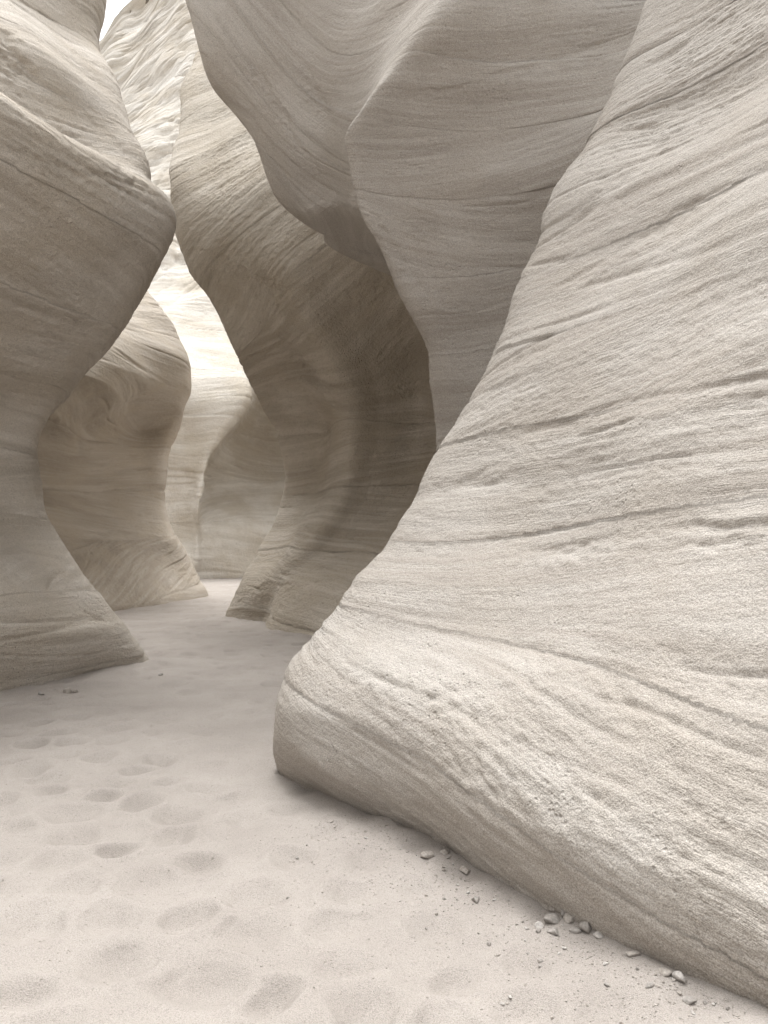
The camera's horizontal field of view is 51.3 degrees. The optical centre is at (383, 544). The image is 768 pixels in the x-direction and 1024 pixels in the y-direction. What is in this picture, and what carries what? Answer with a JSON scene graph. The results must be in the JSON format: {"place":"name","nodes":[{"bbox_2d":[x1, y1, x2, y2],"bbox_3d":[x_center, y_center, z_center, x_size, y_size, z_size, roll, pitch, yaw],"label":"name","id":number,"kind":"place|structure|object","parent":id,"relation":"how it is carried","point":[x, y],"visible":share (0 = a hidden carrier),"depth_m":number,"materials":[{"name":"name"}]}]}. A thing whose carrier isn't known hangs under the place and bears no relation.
{"place":"outdoors","nodes":[
{"label":"outdoors","id":0,"kind":"place"},
{"bbox_2d":[99,0,130,40],"label":"sky","id":1,"kind":"structure","parent":0,"point":[113,7],"materials":[{"name":"white"}]},
{"bbox_2d":[0,578,767,1023],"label":"ground","id":2,"kind":"structure","parent":0,"point":[182,746],"depth_m":3.52,"materials":[{"name":"beige sand"}]},
{"bbox_2d":[63,688,71,693],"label":"stone","id":3,"kind":"object","parent":2,"relation":"on","point":[67,690],"visible":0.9,"depth_m":8.09,"materials":[{"name":"beige stone"}]},
{"bbox_2d":[0,0,176,690],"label":"undercut buttress","id":4,"kind":"structure","parent":2,"relation":"on","point":[88,220],"depth_m":8.96,"materials":[{"name":"stone"}]},
{"bbox_2d":[37,291,207,610],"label":"mushroom buttress","id":5,"kind":"structure","parent":2,"relation":"on","point":[109,433],"depth_m":20.83,"materials":[{"name":"stone"}]},
{"bbox_2d":[99,0,284,578],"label":"cliff","id":6,"kind":"structure","parent":2,"relation":"on","point":[224,488],"depth_m":40.30,"materials":[{"name":"stone"}]},
{"bbox_2d":[169,51,436,635],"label":"alcove buttress","id":7,"kind":"structure","parent":2,"relation":"on","point":[327,342],"depth_m":14.56,"materials":[{"name":"stone"}]},
{"bbox_2d":[0,677,750,1023],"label":"grit","id":8,"kind":"object","parent":2,"relation":"on","point":[458,929],"visible":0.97,"depth_m":3.08,"materials":[{"name":"stone"}]},
{"bbox_2d":[185,0,639,451],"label":"overhanging buttress","id":9,"kind":"structure","parent":2,"relation":"on","point":[423,154],"depth_m":7.72,"materials":[{"name":"stone"}]},
{"bbox_2d":[421,851,434,858],"bbox_3d":[0.207,1.487,3.831,0.069,0.036,0.057,0,1,-32],"label":"stone","id":10,"kind":"object","parent":2,"relation":"on","point":[427,854],"visible":1,"depth_m":3.81,"materials":[{"name":"beige stone"}]},
{"bbox_2d":[439,849,448,853],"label":"stone","id":11,"kind":"object","parent":2,"relation":"on","point":[445,851],"visible":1,"depth_m":3.85,"materials":[{"name":"beige stone"}]},
{"bbox_2d":[459,865,470,874],"bbox_3d":[0.380,1.506,3.701,0.053,0.023,0.071,7,7,-20],"label":"stone","id":12,"kind":"object","parent":2,"relation":"on","point":[465,869],"visible":1,"depth_m":3.70,"materials":[{"name":"beige stone"}]},
{"bbox_2d":[471,896,479,903],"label":"stone","id":13,"kind":"object","parent":2,"relation":"on","point":[475,899],"visible":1,"depth_m":3.39,"materials":[{"name":"beige stone"}]},
{"bbox_2d":[273,0,767,1007],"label":"sandstone buttress","id":14,"kind":"structure","parent":2,"relation":"on","point":[531,658],"depth_m":4.28,"materials":[{"name":"beige stone"}]},
{"bbox_2d":[534,921,543,928],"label":"stone","id":15,"kind":"object","parent":2,"relation":"on","point":[539,924],"visible":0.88,"depth_m":3.13,"materials":[{"name":"beige stone"}]},
{"bbox_2d":[547,907,554,912],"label":"stone","id":16,"kind":"object","parent":2,"relation":"on","point":[550,909],"visible":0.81,"depth_m":3.26,"materials":[{"name":"beige stone"}]},
{"bbox_2d":[544,913,559,923],"bbox_3d":[0.674,1.498,3.190,0.072,0.048,0.066,10,10,18],"label":"stone","id":17,"kind":"object","parent":2,"relation":"on","point":[551,918],"visible":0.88,"depth_m":3.17,"materials":[{"name":"beige stone"}]},
{"bbox_2d":[546,927,557,934],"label":"stone","id":18,"kind":"object","parent":2,"relation":"on","point":[553,930],"visible":1,"depth_m":3.07,"materials":[{"name":"beige stone"}]},
{"bbox_2d":[563,913,574,923],"bbox_3d":[0.739,1.476,3.164,0.055,0.036,0.050,0,0,-16],"label":"stone","id":19,"kind":"object","parent":2,"relation":"on","point":[568,918],"visible":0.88,"depth_m":3.15,"materials":[{"name":"beige stone"}]},
{"bbox_2d":[569,927,581,933],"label":"stone","id":20,"kind":"object","parent":2,"relation":"on","point":[575,930],"visible":1,"depth_m":3.08,"materials":[{"name":"beige stone"}]},
{"bbox_2d":[579,921,591,932],"bbox_3d":[0.777,1.478,3.083,0.050,0.058,0.051,0,0,12],"label":"stone","id":21,"kind":"object","parent":2,"relation":"on","point":[585,926],"visible":0.97,"depth_m":3.07,"materials":[{"name":"grey stone"}]},
{"bbox_2d":[593,931,602,938],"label":"stone","id":22,"kind":"object","parent":2,"relation":"on","point":[598,934],"visible":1,"depth_m":3.03,"materials":[{"name":"beige stone"}]},
{"bbox_2d":[625,951,640,956],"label":"stone","id":23,"kind":"object","parent":2,"relation":"on","point":[632,953],"visible":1,"depth_m":2.88,"materials":[{"name":"beige stone"}]},
{"bbox_2d":[645,981,653,988],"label":"stone","id":24,"kind":"object","parent":2,"relation":"on","point":[650,984],"visible":1,"depth_m":2.67,"materials":[{"name":"beige stone"}]},
{"bbox_2d":[658,968,671,976],"bbox_3d":[0.965,1.465,2.746,0.046,0.019,0.048,-10,5,10],"label":"stone","id":25,"kind":"object","parent":2,"relation":"on","point":[665,972],"visible":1,"depth_m":2.74,"materials":[{"name":"beige stone"}]},
{"bbox_2d":[672,971,686,983],"bbox_3d":[1.002,1.472,2.717,0.052,0.043,0.038,-10,-4,40],"label":"stone","id":26,"kind":"object","parent":2,"relation":"on","point":[678,976],"visible":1,"depth_m":2.71,"materials":[{"name":"beige stone"}]},
{"bbox_2d":[682,996,696,1004],"bbox_3d":[1.002,1.496,2.619,0.050,0.032,0.036,8,10,0],"label":"stone","id":27,"kind":"object","parent":2,"relation":"on","point":[689,1000],"visible":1,"depth_m":2.61,"materials":[{"name":"beige stone"}]}
]}

